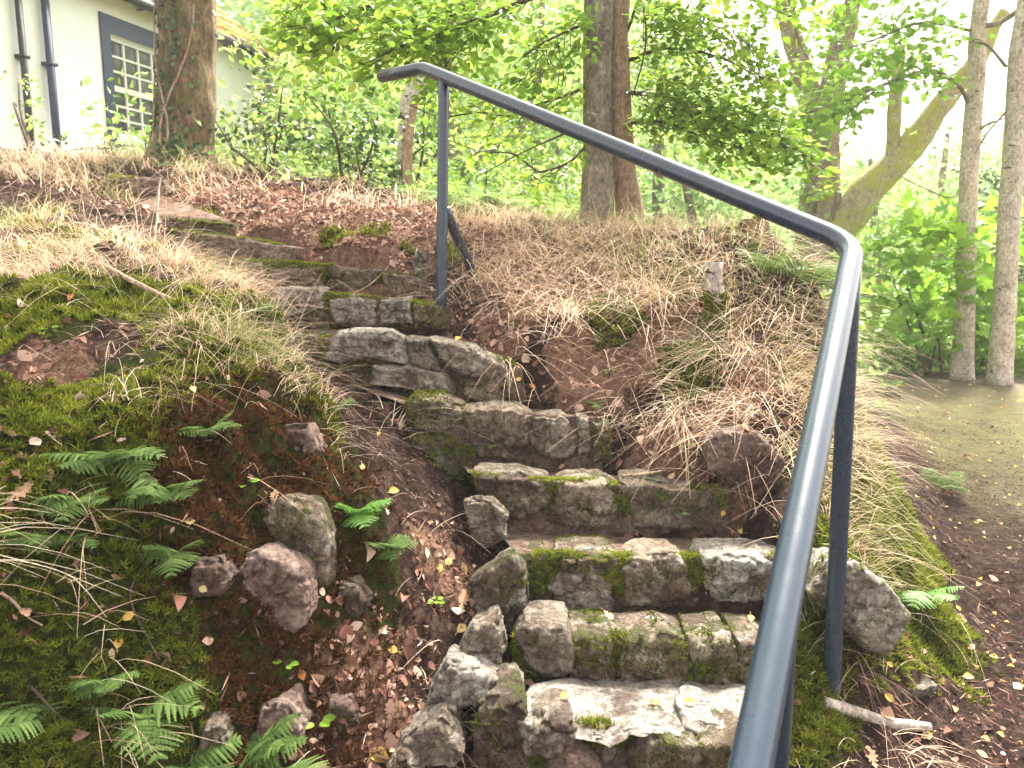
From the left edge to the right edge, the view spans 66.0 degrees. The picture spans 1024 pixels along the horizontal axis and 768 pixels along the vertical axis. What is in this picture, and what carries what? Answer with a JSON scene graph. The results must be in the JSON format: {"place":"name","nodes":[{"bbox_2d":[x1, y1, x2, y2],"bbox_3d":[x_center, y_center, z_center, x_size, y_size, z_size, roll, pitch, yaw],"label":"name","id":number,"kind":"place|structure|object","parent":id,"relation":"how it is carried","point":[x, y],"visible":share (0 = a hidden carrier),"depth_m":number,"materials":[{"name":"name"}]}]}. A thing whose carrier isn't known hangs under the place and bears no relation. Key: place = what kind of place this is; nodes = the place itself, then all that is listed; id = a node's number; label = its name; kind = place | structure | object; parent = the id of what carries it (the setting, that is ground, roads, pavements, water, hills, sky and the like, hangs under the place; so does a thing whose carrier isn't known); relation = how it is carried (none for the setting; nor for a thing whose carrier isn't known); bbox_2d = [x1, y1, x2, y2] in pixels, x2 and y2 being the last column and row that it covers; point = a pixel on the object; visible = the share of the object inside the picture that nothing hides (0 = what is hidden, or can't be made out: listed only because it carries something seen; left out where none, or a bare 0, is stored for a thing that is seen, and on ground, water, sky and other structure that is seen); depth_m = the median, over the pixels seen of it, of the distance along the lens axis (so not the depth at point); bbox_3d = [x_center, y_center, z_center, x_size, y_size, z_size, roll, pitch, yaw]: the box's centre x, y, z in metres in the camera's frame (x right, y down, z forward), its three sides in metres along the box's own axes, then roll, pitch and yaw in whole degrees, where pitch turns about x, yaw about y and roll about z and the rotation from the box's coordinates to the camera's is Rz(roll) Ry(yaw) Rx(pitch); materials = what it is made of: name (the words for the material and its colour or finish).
{"place":"outdoors","nodes":[
{"label":"outdoors","id":0,"kind":"place"},
{"bbox_2d":[0,122,996,767],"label":"dry grass","id":1,"kind":"structure","parent":0,"point":[30,268],"depth_m":3.00,"materials":[{"name":"plant"}]},
{"bbox_2d":[0,147,1023,767],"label":"ground","id":2,"kind":"structure","parent":0,"point":[442,625],"depth_m":2.19,"materials":[{"name":"soil"}]},
{"bbox_2d":[0,525,53,554],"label":"fern","id":3,"kind":"object","parent":2,"relation":"on","point":[32,538],"visible":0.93,"depth_m":1.50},
{"bbox_2d":[0,70,54,149],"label":"bramble","id":4,"kind":"object","parent":2,"relation":"on","point":[25,130],"visible":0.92,"depth_m":6.11,"materials":[{"name":"green plant"}]},
{"bbox_2d":[0,701,67,742],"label":"fern","id":5,"kind":"object","parent":2,"relation":"on","point":[21,718],"visible":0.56,"depth_m":1.41,"materials":[{"name":"plant"}]},
{"bbox_2d":[28,488,108,521],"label":"fern","id":6,"kind":"object","parent":2,"relation":"on","point":[60,500],"visible":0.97,"depth_m":1.55,"materials":[{"name":"plant"}]},
{"bbox_2d":[42,533,98,548],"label":"fern","id":7,"kind":"object","parent":2,"relation":"on","point":[63,538],"visible":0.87,"depth_m":1.55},
{"bbox_2d":[37,444,165,479],"bbox_3d":[-0.875,0.160,1.696,0.253,0.078,0.192,0,9,0],"label":"fern","id":8,"kind":"object","parent":2,"relation":"on","point":[92,458],"visible":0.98,"depth_m":1.67,"materials":[{"name":"plant"}]},
{"bbox_2d":[62,670,140,699],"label":"fern","id":9,"kind":"object","parent":2,"relation":"on","point":[98,684],"visible":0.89,"depth_m":1.47,"materials":[{"name":"plant"}]},
{"bbox_2d":[57,255,192,308],"bbox_3d":[-1.307,-0.348,2.616,0.894,0.163,0.088,8,12,42],"label":"fallen twig","id":10,"kind":"object","parent":2,"relation":"on","point":[131,280],"visible":0.59,"depth_m":2.46,"materials":[{"name":"brown wood"}]},
{"bbox_2d":[0,0,271,163],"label":"cottage","id":11,"kind":"structure","parent":2,"relation":"on","point":[59,50],"depth_m":7.70,"materials":[{"name":"paint"}]},
{"bbox_2d":[98,11,157,147],"bbox_3d":[-3.962,-3.159,8.452,0.150,1.248,1.149,3,9,16],"label":"window","id":12,"kind":"structure","parent":11,"relation":"in","point":[117,53],"depth_m":8.26,"materials":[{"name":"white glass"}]},
{"bbox_2d":[82,679,204,765],"bbox_3d":[-0.716,0.628,1.529,0.237,0.110,0.219,7,12,39],"label":"fern","id":13,"kind":"object","parent":2,"relation":"on","point":[155,719],"visible":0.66,"depth_m":1.49,"materials":[{"name":"plant"}]},
{"bbox_2d":[112,471,204,508],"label":"fern","id":14,"kind":"object","parent":2,"relation":"on","point":[156,490],"visible":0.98,"depth_m":1.64,"materials":[{"name":"plant"}]},
{"bbox_2d":[139,539,203,579],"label":"fern","id":15,"kind":"object","parent":2,"relation":"on","point":[162,552],"visible":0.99,"depth_m":1.62,"materials":[{"name":"plant"}]},
{"bbox_2d":[141,0,223,170],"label":"ivy clad tree","id":16,"kind":"object","parent":2,"relation":"on","point":[184,65],"visible":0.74,"depth_m":5.06,"materials":[{"name":"brown plant"}]},
{"bbox_2d":[157,731,242,767],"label":"fern","id":17,"kind":"object","parent":2,"relation":"on","point":[200,763],"visible":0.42,"depth_m":1.54,"materials":[{"name":"plant"}]},
{"bbox_2d":[176,409,243,437],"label":"fern","id":18,"kind":"object","parent":2,"relation":"on","point":[218,426],"visible":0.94,"depth_m":1.79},
{"bbox_2d":[188,552,239,597],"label":"rock","id":19,"kind":"object","parent":2,"relation":"on","point":[215,574],"visible":0.91,"depth_m":1.66,"materials":[{"name":"stone"}]},
{"bbox_2d":[199,710,234,755],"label":"rock","id":20,"kind":"object","parent":2,"relation":"on","point":[218,727],"visible":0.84,"depth_m":1.56,"materials":[{"name":"stone"}]},
{"bbox_2d":[169,228,306,260],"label":"stone step","id":21,"kind":"object","parent":2,"relation":"on","point":[268,248],"visible":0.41,"depth_m":3.70,"materials":[{"name":"stone"}]},
{"bbox_2d":[124,194,237,237],"bbox_3d":[-1.872,-0.910,4.262,0.979,0.295,0.327,6,11,33],"label":"stone step","id":22,"kind":"object","parent":21,"relation":"on","point":[178,213],"visible":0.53,"depth_m":4.07,"materials":[{"name":"stone"}]},
{"bbox_2d":[107,174,171,196],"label":"stone step","id":23,"kind":"object","parent":22,"relation":"on","point":[153,186],"visible":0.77,"depth_m":4.47,"materials":[{"name":"stone"}]},
{"bbox_2d":[204,61,329,178],"bbox_3d":[-1.627,-1.741,5.344,0.883,0.831,0.704,3,9,18],"label":"holly bush","id":24,"kind":"object","parent":2,"relation":"on","point":[291,141],"visible":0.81,"depth_m":5.28,"materials":[{"name":"green plant"}]},
{"bbox_2d":[239,711,309,767],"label":"fern","id":25,"kind":"object","parent":2,"relation":"on","point":[265,746],"visible":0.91,"depth_m":1.57,"materials":[{"name":"plant"}]},
{"bbox_2d":[237,541,317,632],"bbox_3d":[-0.546,0.466,1.823,0.192,0.218,0.177,0,9,0],"label":"rock","id":26,"kind":"object","parent":2,"relation":"on","point":[282,576],"visible":0.78,"depth_m":1.75,"materials":[{"name":"stone"}]},
{"bbox_2d":[126,337,433,767],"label":"soil","id":27,"kind":"structure","parent":2,"relation":"on","point":[198,512],"depth_m":1.78,"materials":[{"name":"soil"}]},
{"bbox_2d":[256,683,312,747],"bbox_3d":[-0.493,0.719,1.706,0.118,0.135,0.164,0,9,0],"label":"rock","id":28,"kind":"object","parent":2,"relation":"on","point":[291,701],"visible":0.47,"depth_m":1.65,"materials":[{"name":"stone"}]},
{"bbox_2d":[252,754,329,767],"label":"fern","id":29,"kind":"object","parent":2,"relation":"on","point":[299,764],"visible":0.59,"depth_m":1.61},
{"bbox_2d":[262,492,337,588],"bbox_3d":[-0.507,0.409,1.952,0.174,0.315,0.216,0,9,0],"label":"rock","id":30,"kind":"object","parent":2,"relation":"on","point":[313,528],"visible":0.51,"depth_m":1.86,"materials":[{"name":"stone"}]},
{"bbox_2d":[282,422,327,455],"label":"rock","id":31,"kind":"object","parent":2,"relation":"on","point":[308,437],"visible":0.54,"depth_m":2.05,"materials":[{"name":"stone"}]},
{"bbox_2d":[181,256,432,300],"bbox_3d":[-0.963,-0.469,3.577,1.254,0.229,0.379,0,9,0],"label":"stone step","id":32,"kind":"object","parent":2,"relation":"on","point":[350,277],"visible":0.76,"depth_m":3.42,"materials":[{"name":"stone"}]},
{"bbox_2d":[217,0,421,175],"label":"woodland tree","id":33,"kind":"object","parent":2,"relation":"on","point":[229,3],"visible":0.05,"depth_m":10.40,"materials":[{"name":"green plant"}]},
{"bbox_2d":[246,0,437,200],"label":"hazel shrub","id":34,"kind":"object","parent":2,"relation":"on","point":[375,100],"visible":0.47,"depth_m":6.62,"materials":[{"name":"green plant"}]},
{"bbox_2d":[326,692,360,733],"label":"rock","id":35,"kind":"object","parent":2,"relation":"on","point":[347,708],"visible":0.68,"depth_m":1.74,"materials":[{"name":"stone"}]},
{"bbox_2d":[217,0,475,187],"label":"woodland tree","id":36,"kind":"object","parent":2,"relation":"on","point":[278,53],"visible":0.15,"depth_m":8.96,"materials":[{"name":"green plant"}]},
{"bbox_2d":[250,285,455,336],"bbox_3d":[-0.722,-0.299,3.321,1.025,0.249,0.322,0,9,0],"label":"stone step","id":37,"kind":"object","parent":2,"relation":"on","point":[377,311],"visible":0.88,"depth_m":3.19,"materials":[{"name":"stone"}]},
{"bbox_2d":[286,87,420,187],"bbox_3d":[-1.089,-1.574,5.358,0.797,0.819,0.723,-5,10,-29],"label":"holly bush","id":38,"kind":"object","parent":2,"relation":"on","point":[361,137],"visible":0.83,"depth_m":5.29,"materials":[{"name":"green plant"}]},
{"bbox_2d":[335,575,372,618],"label":"rock","id":39,"kind":"object","parent":2,"relation":"on","point":[357,591],"visible":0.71,"depth_m":1.89,"materials":[{"name":"stone"}]},
{"bbox_2d":[334,497,391,528],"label":"fern","id":40,"kind":"object","parent":2,"relation":"on","point":[366,509],"visible":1,"depth_m":1.99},
{"bbox_2d":[223,0,509,185],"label":"woodland tree","id":41,"kind":"object","parent":2,"relation":"on","point":[395,110],"visible":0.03,"depth_m":11.65,"materials":[{"name":"green plant"}]},
{"bbox_2d":[362,534,417,560],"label":"fern","id":42,"kind":"object","parent":2,"relation":"on","point":[391,546],"visible":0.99,"depth_m":2.01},
{"bbox_2d":[386,739,426,767],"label":"rock","id":43,"kind":"object","parent":2,"relation":"on","point":[401,756],"visible":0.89,"depth_m":1.66,"materials":[{"name":"stone"}]},
{"bbox_2d":[402,99,417,196],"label":"dead stem","id":44,"kind":"object","parent":2,"relation":"on","point":[407,154],"visible":0.69,"depth_m":5.10,"materials":[{"name":"brown wood"}]},
{"bbox_2d":[366,77,472,198],"bbox_3d":[-0.561,-1.603,5.514,0.655,1.124,0.840,6,11,34],"label":"ivy bush","id":45,"kind":"object","parent":2,"relation":"on","point":[423,136],"visible":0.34,"depth_m":5.43,"materials":[{"name":"green plant"}]},
{"bbox_2d":[413,250,429,277],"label":"rock","id":46,"kind":"object","parent":2,"relation":"on","point":[421,260],"visible":0.84,"depth_m":3.47,"materials":[{"name":"stone"}]},
{"bbox_2d":[243,0,614,226],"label":"beech tree","id":47,"kind":"object","parent":2,"relation":"on","point":[597,184],"visible":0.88,"depth_m":4.03,"materials":[{"name":"green plant"}]},
{"bbox_2d":[400,701,466,767],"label":"rock","id":48,"kind":"object","parent":2,"relation":"on","point":[432,735],"visible":0.92,"depth_m":1.70,"materials":[{"name":"stone"}]},
{"bbox_2d":[313,0,580,206],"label":"woodland tree","id":49,"kind":"object","parent":2,"relation":"on","point":[460,100],"visible":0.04,"depth_m":12.87,"materials":[{"name":"green plant"}]},
{"bbox_2d":[426,644,498,707],"bbox_3d":[-0.115,0.692,1.881,0.171,0.133,0.202,0,9,0],"label":"rock","id":50,"kind":"object","parent":2,"relation":"on","point":[466,679],"visible":0.87,"depth_m":1.80,"materials":[{"name":"stone"}]},
{"bbox_2d":[415,157,522,210],"bbox_3d":[-0.271,-1.158,4.629,0.601,0.308,0.583,-4,10,-24],"label":"fern","id":51,"kind":"object","parent":2,"relation":"on","point":[458,195],"visible":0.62,"depth_m":4.54,"materials":[{"name":"plant"}]},
{"bbox_2d":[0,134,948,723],"bbox_3d":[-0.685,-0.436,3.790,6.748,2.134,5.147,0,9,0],"label":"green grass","id":52,"kind":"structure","parent":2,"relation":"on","point":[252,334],"depth_m":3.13,"materials":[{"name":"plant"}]},
{"bbox_2d":[342,380,612,476],"bbox_3d":[-0.187,0.159,2.874,1.095,0.359,0.343,0,9,0],"label":"stone step","id":53,"kind":"object","parent":2,"relation":"on","point":[507,429],"visible":0.95,"depth_m":2.75,"materials":[{"name":"stone"}]},
{"bbox_2d":[291,327,526,405],"bbox_3d":[-0.431,-0.059,3.084,0.999,0.343,0.369,0,9,0],"label":"stone step","id":54,"kind":"object","parent":53,"relation":"on","point":[400,361],"visible":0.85,"depth_m":2.94,"materials":[{"name":"stone"}]},
{"bbox_2d":[459,604,507,663],"bbox_3d":[-0.077,0.639,1.987,0.134,0.174,0.177,0,9,0],"label":"rock","id":55,"kind":"object","parent":2,"relation":"on","point":[485,632],"visible":0.75,"depth_m":1.91,"materials":[{"name":"stone"}]},
{"bbox_2d":[463,495,508,548],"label":"rock","id":56,"kind":"object","parent":2,"relation":"on","point":[487,517],"visible":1,"depth_m":2.30,"materials":[{"name":"stone"}]},
{"bbox_2d":[396,0,576,185],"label":"leaning birch","id":57,"kind":"object","parent":2,"relation":"on","point":[406,100],"visible":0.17,"depth_m":5.90,"materials":[{"name":"brown plant"}]},
{"bbox_2d":[354,0,636,198],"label":"woodland tree","id":58,"kind":"object","parent":2,"relation":"on","point":[538,136],"visible":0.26,"depth_m":9.08,"materials":[{"name":"green plant"}]},
{"bbox_2d":[414,61,582,213],"bbox_3d":[-0.006,-1.750,6.303,1.485,1.728,1.789,5,10,28],"label":"hazel shrub","id":59,"kind":"object","parent":2,"relation":"on","point":[509,162],"visible":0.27,"depth_m":6.39,"materials":[{"name":"green plant"}]},
{"bbox_2d":[469,546,529,636],"bbox_3d":[-0.031,0.560,2.168,0.167,0.255,0.207,0,9,0],"label":"rock","id":60,"kind":"object","parent":2,"relation":"on","point":[501,578],"visible":0.85,"depth_m":2.08,"materials":[{"name":"stone"}]},
{"bbox_2d":[0,160,1003,767],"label":"moss","id":61,"kind":"object","parent":2,"relation":"on","point":[58,410],"visible":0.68,"depth_m":2.05,"materials":[{"name":"plant"}]},
{"bbox_2d":[469,187,551,213],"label":"fern","id":62,"kind":"object","parent":2,"relation":"on","point":[511,202],"visible":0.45,"depth_m":4.64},
{"bbox_2d":[0,148,1023,767],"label":"leaf litter","id":63,"kind":"object","parent":2,"relation":"on","point":[348,632],"visible":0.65,"depth_m":3.09,"materials":[{"name":"plant"}]},
{"bbox_2d":[1,230,1022,767],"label":"dead grass stems","id":64,"kind":"object","parent":2,"relation":"on","point":[385,480],"visible":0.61,"depth_m":2.21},
{"bbox_2d":[62,67,1023,407],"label":"undergrowth","id":65,"kind":"object","parent":2,"relation":"on","point":[256,153],"visible":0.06,"depth_m":5.56,"materials":[{"name":"green plant"}]},
{"bbox_2d":[430,0,667,210],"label":"woodland tree","id":66,"kind":"object","parent":2,"relation":"on","point":[557,151],"visible":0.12,"depth_m":10.89,"materials":[{"name":"green plant"}]},
{"bbox_2d":[518,183,580,220],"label":"fern","id":67,"kind":"object","parent":2,"relation":"on","point":[564,203],"visible":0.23,"depth_m":4.75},
{"bbox_2d":[470,661,745,767],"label":"stone step","id":68,"kind":"object","parent":2,"relation":"on","point":[616,722],"visible":0.9,"depth_m":1.77,"materials":[{"name":"stone"}]},
{"bbox_2d":[509,600,759,687],"bbox_3d":[0.402,0.714,2.118,0.822,0.268,0.314,0,9,0],"label":"stone step","id":69,"kind":"object","parent":68,"relation":"on","point":[552,640],"visible":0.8,"depth_m":1.99,"materials":[{"name":"stone"}]},
{"bbox_2d":[504,530,775,611],"bbox_3d":[0.380,0.559,2.372,0.855,0.231,0.380,0,9,0],"label":"stone step","id":70,"kind":"object","parent":69,"relation":"on","point":[610,573],"visible":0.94,"depth_m":2.21,"materials":[{"name":"stone"}]},
{"bbox_2d":[462,462,729,540],"bbox_3d":[0.254,0.374,2.647,0.882,0.254,0.377,0,9,0],"label":"stone step","id":71,"kind":"object","parent":70,"relation":"on","point":[583,501],"visible":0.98,"depth_m":2.49,"materials":[{"name":"stone"}]},
{"bbox_2d":[377,62,862,767],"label":"handrail","id":72,"kind":"object","parent":2,"relation":"on","point":[763,730],"visible":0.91,"depth_m":1.77,"materials":[{"name":"metal"}]},
{"bbox_2d":[217,0,1023,320],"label":"wood","id":73,"kind":"object","parent":2,"relation":"on","point":[261,16],"depth_m":21.34,"materials":[{"name":"green plant"}]},
{"bbox_2d":[449,0,844,228],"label":"beech tree","id":74,"kind":"object","parent":2,"relation":"on","point":[685,115],"visible":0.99,"depth_m":4.19,"materials":[{"name":"green plant"}]},
{"bbox_2d":[538,0,778,202],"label":"woodland tree","id":75,"kind":"object","parent":2,"relation":"on","point":[633,64],"visible":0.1,"depth_m":14.93,"materials":[{"name":"green plant"}]},
{"bbox_2d":[566,80,799,231],"bbox_3d":[2.696,-2.448,12.461,4.034,4.668,3.172,-8,12,-41],"label":"woodland tree","id":76,"kind":"object","parent":2,"relation":"on","point":[707,171],"visible":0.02,"depth_m":12.45,"materials":[{"name":"green plant"}]},
{"bbox_2d":[701,262,729,335],"bbox_3d":[0.769,-0.316,2.968,0.120,0.283,0.113,0,9,0],"label":"birch stake","id":77,"kind":"object","parent":2,"relation":"on","point":[713,273],"visible":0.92,"depth_m":2.94,"materials":[{"name":"grey wood"}]},
{"bbox_2d":[631,66,801,237],"bbox_3d":[2.444,-2.117,10.278,2.512,3.856,2.627,-7,11,-37],"label":"woodland tree","id":78,"kind":"object","parent":2,"relation":"on","point":[660,187],"visible":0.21,"depth_m":10.07,"materials":[{"name":"green plant"}]},
{"bbox_2d":[643,152,831,270],"bbox_3d":[2.414,-1.438,9.316,3.140,2.639,2.314,0,9,0],"label":"woodland tree","id":79,"kind":"object","parent":2,"relation":"on","point":[687,204],"visible":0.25,"depth_m":9.20,"materials":[{"name":"green plant"}]},
{"bbox_2d":[698,425,784,485],"bbox_3d":[0.725,0.219,2.516,0.248,0.200,0.240,0,9,0],"label":"rock","id":80,"kind":"object","parent":2,"relation":"on","point":[716,448],"visible":0.94,"depth_m":2.41,"materials":[{"name":"stone"}]},
{"bbox_2d":[680,117,802,250],"bbox_3d":[4.333,-2.549,13.972,3.410,4.545,3.509,0,9,0],"label":"woodland tree","id":81,"kind":"object","parent":2,"relation":"on","point":[798,168],"visible":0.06,"depth_m":13.65,"materials":[{"name":"green plant"}]},
{"bbox_2d":[738,215,769,242],"bbox_3d":[1.044,-0.575,3.402,0.139,0.310,0.140,-6,11,-33],"label":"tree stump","id":82,"kind":"object","parent":2,"relation":"on","point":[750,222],"visible":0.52,"depth_m":3.33,"materials":[{"name":"brown wood"}]},
{"bbox_2d":[733,242,808,277],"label":"fern","id":83,"kind":"object","parent":2,"relation":"on","point":[772,266],"visible":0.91,"depth_m":3.12,"materials":[{"name":"plant"}]},
{"bbox_2d":[771,257,836,292],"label":"fern","id":84,"kind":"object","parent":2,"relation":"on","point":[818,274],"visible":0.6,"depth_m":3.14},
{"bbox_2d":[663,0,1009,310],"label":"forked tree","id":85,"kind":"object","parent":2,"relation":"on","point":[866,191],"visible":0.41,"depth_m":8.88,"materials":[{"name":"green plant"}]},
{"bbox_2d":[805,546,913,655],"bbox_3d":[0.902,0.571,2.180,0.285,0.305,0.348,0,9,0],"label":"rock","id":86,"kind":"object","parent":2,"relation":"on","point":[877,616],"visible":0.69,"depth_m":2.03,"materials":[{"name":"stone"}]},
{"bbox_2d":[824,696,931,731],"bbox_3d":[0.927,0.839,2.021,0.314,0.124,0.056,-2,9,-11],"label":"stick","id":87,"kind":"object","parent":2,"relation":"on","point":[897,724],"visible":0.9,"depth_m":2.02,"materials":[{"name":"beige wood"}]},
{"bbox_2d":[780,158,980,323],"bbox_3d":[6.251,-1.990,13.250,3.125,3.637,3.749,0,9,0],"label":"woodland tree","id":88,"kind":"object","parent":2,"relation":"on","point":[875,223],"visible":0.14,"depth_m":13.03,"materials":[{"name":"green plant"}]},
{"bbox_2d":[857,284,954,375],"bbox_3d":[4.564,-0.440,9.107,1.910,1.445,1.521,0,9,0],"label":"sycamore sapling","id":89,"kind":"object","parent":2,"relation":"on","point":[905,331],"visible":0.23,"depth_m":8.87,"materials":[{"name":"green plant"}]},
{"bbox_2d":[821,185,1023,376],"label":"sycamore sapling","id":90,"kind":"object","parent":2,"relation":"on","point":[930,232],"visible":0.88,"depth_m":7.94,"materials":[{"name":"green plant"}]},
{"bbox_2d":[906,674,938,697],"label":"rock","id":91,"kind":"object","parent":2,"relation":"on","point":[923,688],"visible":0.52,"depth_m":2.13,"materials":[{"name":"stone"}]},
{"bbox_2d":[897,584,966,609],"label":"fern","id":92,"kind":"object","parent":2,"relation":"on","point":[917,595],"visible":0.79,"depth_m":2.44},
{"bbox_2d":[858,107,1023,332],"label":"woodland tree","id":93,"kind":"object","parent":2,"relation":"on","point":[942,182],"visible":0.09,"depth_m":14.91,"materials":[{"name":"green plant"}]},
{"bbox_2d":[859,251,1023,344],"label":"woodland tree","id":94,"kind":"object","parent":2,"relation":"on","point":[887,284],"visible":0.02,"depth_m":11.81,"materials":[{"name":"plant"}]},
{"bbox_2d":[896,258,1023,376],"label":"sycamore sapling","id":95,"kind":"object","parent":2,"relation":"on","point":[981,343],"visible":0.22,"depth_m":8.61,"materials":[{"name":"green plant"}]},
{"bbox_2d":[907,183,1023,370],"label":"sycamore sapling","id":96,"kind":"object","parent":2,"relation":"on","point":[990,204],"visible":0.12,"depth_m":9.09,"materials":[{"name":"green plant"}]},
{"bbox_2d":[941,163,1023,301],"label":"woodland tree","id":97,"kind":"object","parent":2,"relation":"on","point":[995,184],"visible":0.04,"depth_m":14.04,"materials":[{"name":"green plant"}]},
{"bbox_2d":[1,164,1023,767],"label":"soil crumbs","id":98,"kind":"object","parent":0,"point":[373,702],"visible":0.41,"depth_m":2.54,"materials":[{"name":"soil"}]},
{"bbox_2d":[217,0,1016,201],"label":"sky","id":99,"kind":"structure","parent":0,"point":[874,127],"materials":[{"name":"white"}]},
{"bbox_2d":[856,375,1023,739],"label":"path","id":100,"kind":"structure","parent":0,"point":[983,405],"depth_m":4.07,"materials":[{"name":"soil"}]},
{"bbox_2d":[726,0,1015,380],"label":"pale barked tree","id":101,"kind":"object","parent":100,"relation":"on","point":[850,101],"visible":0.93,"depth_m":7.32,"materials":[{"name":"green plant"}]},
{"bbox_2d":[858,375,1023,743],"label":"yellow leaves","id":102,"kind":"object","parent":100,"relation":"on","point":[986,737],"visible":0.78,"depth_m":3.63,"materials":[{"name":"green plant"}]},
{"bbox_2d":[919,467,970,493],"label":"fern","id":103,"kind":"object","parent":100,"relation":"on","point":[950,484],"visible":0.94,"depth_m":3.97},
{"bbox_2d":[972,0,1023,385],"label":"pale barked tree","id":104,"kind":"object","parent":100,"relation":"on","point":[1000,364],"visible":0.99,"depth_m":7.38,"materials":[{"name":"beige plant"}]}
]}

